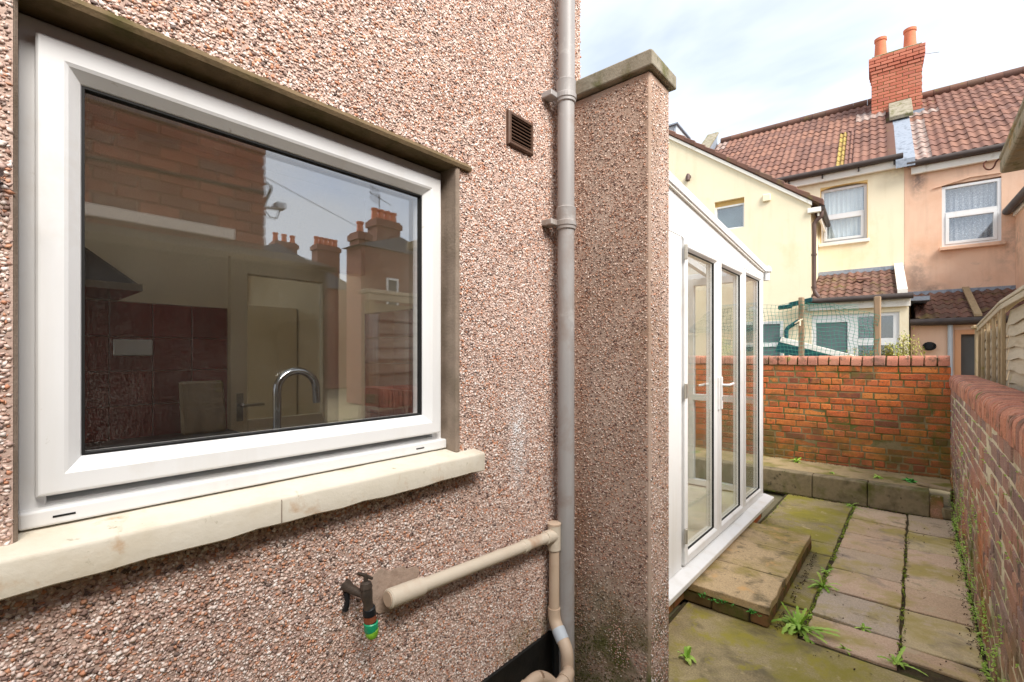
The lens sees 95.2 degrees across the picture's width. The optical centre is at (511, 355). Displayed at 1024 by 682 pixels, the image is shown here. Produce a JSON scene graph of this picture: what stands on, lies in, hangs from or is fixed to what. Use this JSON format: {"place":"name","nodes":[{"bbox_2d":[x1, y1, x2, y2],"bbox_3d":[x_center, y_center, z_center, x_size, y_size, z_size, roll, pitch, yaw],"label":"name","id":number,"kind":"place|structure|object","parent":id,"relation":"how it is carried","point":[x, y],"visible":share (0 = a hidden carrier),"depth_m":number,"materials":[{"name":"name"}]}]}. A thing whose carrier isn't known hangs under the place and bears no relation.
{"place":"outdoors","nodes":[
{"label":"outdoors","id":0,"kind":"place"},
{"bbox_2d":[580,0,1023,144],"label":"sky","id":1,"kind":"structure","parent":0,"point":[738,66],"materials":[{"name":"white"}]},
{"bbox_2d":[669,489,950,616],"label":"ground","id":2,"kind":"structure","parent":0,"point":[778,496],"depth_m":5.65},
{"bbox_2d":[0,0,580,681],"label":"house","id":3,"kind":"structure","parent":2,"relation":"on","point":[350,204],"depth_m":1.38,"materials":[{"name":"pink stone"}]},
{"bbox_2d":[85,247,142,300],"bbox_3d":[-1.723,-0.605,1.623,0.450,0.740,0.620,0,0,41],"label":"cooker hood","id":4,"kind":"object","parent":3,"relation":"attached to","point":[104,280],"visible":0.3,"depth_m":1.68,"materials":[{"name":"silver metal"}]},
{"bbox_2d":[85,428,240,450],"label":"countertop","id":5,"kind":"structure","parent":3,"relation":"on","point":[129,441],"depth_m":2.01,"materials":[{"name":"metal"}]},
{"bbox_2d":[178,380,225,434],"bbox_3d":[-1.447,0.240,2.190,0.071,0.240,0.180,0,0,41],"label":"chopping board","id":6,"kind":"object","parent":5,"relation":"on","point":[202,406],"visible":1,"depth_m":2.17,"materials":[{"name":"brown wood"}]},
{"bbox_2d":[18,12,445,530],"bbox_3d":[-0.568,-0.150,1.199,0.103,0.906,0.966,0,0,41],"label":"window","id":7,"kind":"structure","parent":3,"relation":"in","point":[59,481],"depth_m":0.91,"materials":[{"name":"white plastic"}]},
{"bbox_2d":[228,256,334,432],"bbox_3d":[-1.215,0.482,2.533,0.088,1.955,0.553,0,0,41],"label":"interior door","id":8,"kind":"structure","parent":3,"relation":"in","point":[239,268],"depth_m":2.45,"materials":[{"name":"white wood"}]},
{"bbox_2d":[341,572,377,639],"bbox_3d":[-0.392,0.634,1.201,0.099,0.176,0.045,0,0,15],"label":"garden tap","id":9,"kind":"object","parent":3,"relation":"attached to","point":[364,592],"visible":1,"depth_m":1.19,"materials":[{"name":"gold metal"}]},
{"bbox_2d":[383,520,574,681],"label":"waste pipe","id":10,"kind":"object","parent":3,"relation":"attached to","point":[408,591],"visible":0.99,"depth_m":1.68,"materials":[{"name":"plastic"}]},
{"bbox_2d":[506,109,532,156],"bbox_3d":[0.028,-0.827,1.748,0.026,0.122,0.144,0,0,41],"label":"air vent","id":11,"kind":"object","parent":3,"relation":"attached to","point":[519,133],"visible":0.99,"depth_m":1.74,"materials":[{"name":"brown plastic"}]},
{"bbox_2d":[552,633,558,677],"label":"plinth","id":12,"kind":"structure","parent":3,"relation":"attached to","point":[555,660],"depth_m":1.85,"materials":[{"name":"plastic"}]},
{"bbox_2d":[541,0,576,681],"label":"downpipe","id":13,"kind":"object","parent":3,"relation":"attached to","point":[564,96],"visible":1,"depth_m":1.84,"materials":[{"name":"grey plastic"}]},
{"bbox_3d":[-1.131,0.915,1.230,0.580,1.110,2.780,0,0,41],"label":"sink unit","id":14,"kind":"object","parent":3,"relation":"in","visible":0},
{"bbox_2d":[273,367,319,428],"bbox_3d":[-0.668,0.198,1.444,0.048,0.324,0.158,0,0,41],"label":"mixer tap","id":15,"kind":"object","parent":14,"relation":"on","point":[282,377],"visible":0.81,"depth_m":1.41,"materials":[{"name":"silver metal"}]},
{"bbox_2d":[669,171,773,613],"bbox_3d":[0.578,0.201,4.270,2.488,2.938,3.685,0,0,41],"label":"conservatory","id":16,"kind":"object","parent":2,"relation":"on","point":[712,516],"visible":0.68,"depth_m":3.70,"materials":[{"name":"white plastic"}]},
{"bbox_2d":[681,238,719,565],"bbox_3d":[1.370,0.315,3.469,0.134,2.220,0.750,0,0,41],"label":"door","id":17,"kind":"structure","parent":16,"relation":"in","point":[690,548],"depth_m":3.68,"materials":[{"name":"white plastic"}]},
{"bbox_2d":[719,256,743,533],"bbox_3d":[1.885,0.315,3.999,0.149,2.220,0.715,0,0,41],"label":"door","id":18,"kind":"structure","parent":16,"relation":"in","point":[736,509],"depth_m":4.23,"materials":[{"name":"white plastic"}]},
{"bbox_2d":[669,98,913,355],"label":"cream house","id":19,"kind":"structure","parent":2,"relation":"on","point":[809,206],"depth_m":9.30,"materials":[{"name":"beige paint"}]},
{"bbox_2d":[669,122,690,138],"bbox_3d":[3.597,-4.725,10.950,0.870,0.850,0.950,0,0,38],"label":"roof box","id":20,"kind":"object","parent":19,"relation":"on","point":[676,127],"visible":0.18,"depth_m":10.46,"materials":[{"name":"metal"}]},
{"bbox_2d":[685,173,690,180],"bbox_3d":[3.731,-3.779,9.923,0.103,0.151,0.117,0,0,41],"label":"wall lamp","id":21,"kind":"object","parent":19,"relation":"attached to","point":[688,177],"visible":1,"depth_m":9.89,"materials":[{"name":"white plastic"}]},
{"bbox_2d":[715,203,743,228],"bbox_3d":[4.464,-2.810,9.561,0.560,0.500,0.090,0,0,38],"label":"window","id":22,"kind":"structure","parent":19,"relation":"in","point":[732,216],"depth_m":9.57,"materials":[{"name":"white glass"}]},
{"bbox_2d":[746,321,782,355],"bbox_3d":[4.834,-0.280,9.123,0.800,0.760,0.029,0,0,38],"label":"window","id":23,"kind":"structure","parent":19,"relation":"in","point":[775,333],"depth_m":9.03,"materials":[{"name":"white glass"}]},
{"bbox_2d":[778,297,812,355],"bbox_3d":[5.228,0.311,8.634,0.546,2.718,0.179,0,0,41],"label":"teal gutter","id":24,"kind":"object","parent":19,"relation":"attached to","point":[808,300],"visible":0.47,"depth_m":8.66,"materials":[{"name":"teal plastic"}]},
{"bbox_2d":[821,183,866,243],"bbox_3d":[6.864,-2.902,9.675,0.806,1.175,0.198,0,0,38],"label":"window","id":25,"kind":"structure","parent":19,"relation":"in","point":[846,207],"depth_m":9.65,"materials":[{"name":"white plastic"}]},
{"bbox_2d":[888,98,914,167],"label":"flashing","id":26,"kind":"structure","parent":19,"relation":"on","point":[900,112],"depth_m":9.76,"materials":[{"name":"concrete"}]},
{"bbox_2d":[869,26,937,114],"bbox_3d":[9.045,-6.303,10.823,1.253,2.405,0.608,0,0,38],"label":"chimney stack","id":27,"kind":"object","parent":19,"relation":"on","point":[895,75],"visible":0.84,"depth_m":10.70,"materials":[{"name":"brick"}]},
{"bbox_2d":[722,296,880,355],"bbox_3d":[3.892,0.435,6.488,1.928,2.470,0.093,0,0,41],"label":"netting fence","id":28,"kind":"object","parent":2,"relation":"on","point":[876,329],"visible":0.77,"depth_m":6.26,"materials":[{"name":"green plastic"}]},
{"bbox_2d":[775,337,832,355],"bbox_3d":[5.123,-0.060,8.063,1.000,0.270,0.020,22,14,39],"label":"dark panel","id":29,"kind":"object","parent":2,"relation":"on","point":[781,350],"visible":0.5,"depth_m":8.22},
{"bbox_2d":[780,337,853,355],"bbox_3d":[5.115,-0.120,7.872,1.100,0.090,0.040,22,14,39],"label":"leaning board","id":30,"kind":"object","parent":2,"relation":"on","point":[814,348],"visible":0.56,"depth_m":7.86,"materials":[{"name":"white wood"}]},
{"bbox_2d":[844,345,881,355],"bbox_3d":[4.727,0.767,6.311,0.496,1.807,0.316,0,0,76],"label":"shrub","id":31,"kind":"object","parent":2,"relation":"on","point":[854,353],"visible":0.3,"depth_m":6.32,"materials":[{"name":"green plant"}]},
{"bbox_2d":[881,327,925,357],"bbox_3d":[4.993,0.659,5.932,0.432,2.025,0.537,0,0,-38],"label":"shrub","id":32,"kind":"object","parent":2,"relation":"on","point":[899,352],"visible":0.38,"depth_m":5.94,"materials":[{"name":"yellow plant"}]},
{"bbox_2d":[904,66,1023,375],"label":"terracotta house","id":33,"kind":"structure","parent":2,"relation":"on","point":[964,240],"depth_m":8.51,"materials":[{"name":"orange paint"}]},
{"bbox_2d":[923,342,936,350],"bbox_3d":[6.963,-0.155,7.804,0.179,0.143,0.125,0,0,41],"label":"hose reel","id":34,"kind":"object","parent":33,"relation":"attached to","point":[929,346],"visible":0.96,"depth_m":7.76,"materials":[{"name":"black plastic"}]},
{"bbox_2d":[955,329,985,374],"bbox_3d":[7.453,0.625,7.571,0.435,2.090,0.130,0,0,38],"label":"door","id":35,"kind":"structure","parent":33,"relation":"in","point":[964,339],"depth_m":7.62,"materials":[{"name":"brown wood"}]},
{"bbox_2d":[942,178,1000,246],"bbox_3d":[8.307,-2.558,8.485,0.810,1.165,0.198,0,0,38],"label":"window","id":36,"kind":"structure","parent":33,"relation":"in","point":[971,212],"depth_m":8.46,"materials":[{"name":"white plastic"}]},
{"bbox_2d":[949,375,1023,681],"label":"boundary wall","id":37,"kind":"structure","parent":2,"relation":"on","point":[994,410],"depth_m":2.35,"materials":[{"name":"red brick"}]},
{"bbox_2d":[947,398,1023,681],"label":"wall weeds","id":38,"kind":"object","parent":37,"relation":"attached to","point":[982,627],"depth_m":2.83,"materials":[{"name":"green plant"}]},
{"bbox_2d":[971,285,1023,391],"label":"timber fence","id":39,"kind":"object","parent":2,"relation":"on","point":[999,353],"visible":0.45,"depth_m":4.04,"materials":[{"name":"beige wood"}]},
{"bbox_2d":[999,98,1023,172],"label":"outhouse","id":40,"kind":"structure","parent":2,"relation":"on","point":[1011,157],"depth_m":2.79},
{"bbox_2d":[983,158,998,169],"bbox_3d":[3.232,-1.288,3.143,0.097,0.078,0.010,0,0,41],"label":"hanging hook","id":41,"kind":"object","parent":40,"relation":"attached to","point":[984,167],"visible":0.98,"depth_m":3.15,"materials":[{"name":"metal"}]},
{"bbox_2d":[669,493,990,681],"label":"patio","id":42,"kind":"structure","parent":0,"point":[726,648],"depth_m":2.99,"materials":[{"name":"stone"}]},
{"bbox_2d":[521,670,556,681],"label":"waste pipe","id":43,"kind":"object","parent":42,"relation":"on","point":[540,676],"visible":1,"depth_m":1.62,"materials":[{"name":"beige plastic"}]},
{"bbox_2d":[574,49,675,681],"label":"pier","id":44,"kind":"structure","parent":42,"relation":"on","point":[621,379],"depth_m":1.88,"materials":[{"name":"concrete"}]},
{"bbox_2d":[677,646,695,665],"bbox_3d":[0.961,1.650,2.564,0.109,0.095,0.091,0,0,15],"label":"dock weed","id":45,"kind":"object","parent":42,"relation":"on","point":[687,656],"visible":0.98,"depth_m":2.57,"materials":[{"name":"green plant"}]},
{"bbox_2d":[684,522,811,627],"bbox_3d":[1.865,1.602,3.618,0.564,0.156,1.575,0,0,41],"label":"door step","id":46,"kind":"object","parent":42,"relation":"on","point":[753,566],"depth_m":3.28,"materials":[{"name":"stone paving"},{"name":"brick"}]},
{"bbox_2d":[699,592,761,615],"bbox_3d":[1.386,1.585,2.991,0.388,0.047,0.049,0,0,41],"label":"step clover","id":47,"kind":"object","parent":46,"relation":"on","point":[752,611],"visible":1,"depth_m":3.00,"materials":[{"name":"green plant"}]},
{"bbox_2d":[771,602,839,643],"bbox_3d":[1.762,1.634,2.830,0.312,0.294,0.342,0,0,-30],"label":"dandelion","id":48,"kind":"object","parent":42,"relation":"on","point":[795,624],"visible":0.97,"depth_m":2.82,"materials":[{"name":"green plant"}]},
{"bbox_2d":[695,447,953,520],"bbox_3d":[3.252,1.529,6.210,3.796,0.286,0.752,0,0,41],"label":"concrete ledge","id":49,"kind":"object","parent":42,"relation":"on","point":[893,491],"visible":0.67,"depth_m":5.39,"materials":[{"name":"concrete"}]},
{"bbox_2d":[695,355,950,479],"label":"brick wall","id":50,"kind":"structure","parent":49,"relation":"on","point":[889,413],"depth_m":5.86,"materials":[{"name":"brick"}]},
{"bbox_2d":[904,477,917,482],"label":"leafy weed","id":51,"kind":"object","parent":49,"relation":"on","point":[909,480],"visible":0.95,"depth_m":5.18,"materials":[{"name":"green plant"}]},
{"bbox_2d":[916,481,952,491],"bbox_3d":[4.463,1.385,4.946,0.080,0.024,0.280,0,3,-33],"label":"plank","id":52,"kind":"object","parent":49,"relation":"on","point":[934,486],"visible":0.98,"depth_m":4.92,"materials":[{"name":"brown wood"}]},
{"bbox_2d":[807,572,841,592],"bbox_3d":[2.246,1.666,3.384,0.237,0.164,0.247,0,0,41],"label":"dandelion","id":53,"kind":"object","parent":42,"relation":"on","point":[821,583],"visible":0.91,"depth_m":3.37,"materials":[{"name":"green plant"}]},
{"bbox_2d":[764,490,929,521],"bbox_3d":[2.642,1.670,5.167,3.160,0.022,1.661,0,0,41],"label":"kerb moss","id":54,"kind":"object","parent":42,"relation":"on","point":[815,498],"visible":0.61,"depth_m":5.17,"materials":[{"name":"green plant"}]},
{"bbox_2d":[803,506,909,662],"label":"weeds","id":55,"kind":"object","parent":42,"relation":"on","point":[835,555],"visible":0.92,"depth_m":3.55,"materials":[{"name":"green plant"}]},
{"bbox_2d":[854,623,871,632],"bbox_3d":[2.150,1.679,2.855,0.094,0.064,0.062,0,0,0],"label":"weed","id":56,"kind":"object","parent":42,"relation":"on","point":[863,626],"visible":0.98,"depth_m":2.86,"materials":[{"name":"green plant"}]},
{"bbox_2d":[772,456,987,681],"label":"leaf litter","id":57,"kind":"object","parent":42,"relation":"on","point":[784,614],"visible":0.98,"depth_m":3.29,"materials":[{"name":"plant"}]},
{"bbox_2d":[877,646,927,675],"bbox_3d":[2.099,1.685,2.534,0.238,0.179,0.152,0,0,41],"label":"dandelion","id":58,"kind":"object","parent":42,"relation":"on","point":[896,660],"visible":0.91,"depth_m":2.54,"materials":[{"name":"green plant"}]}
]}

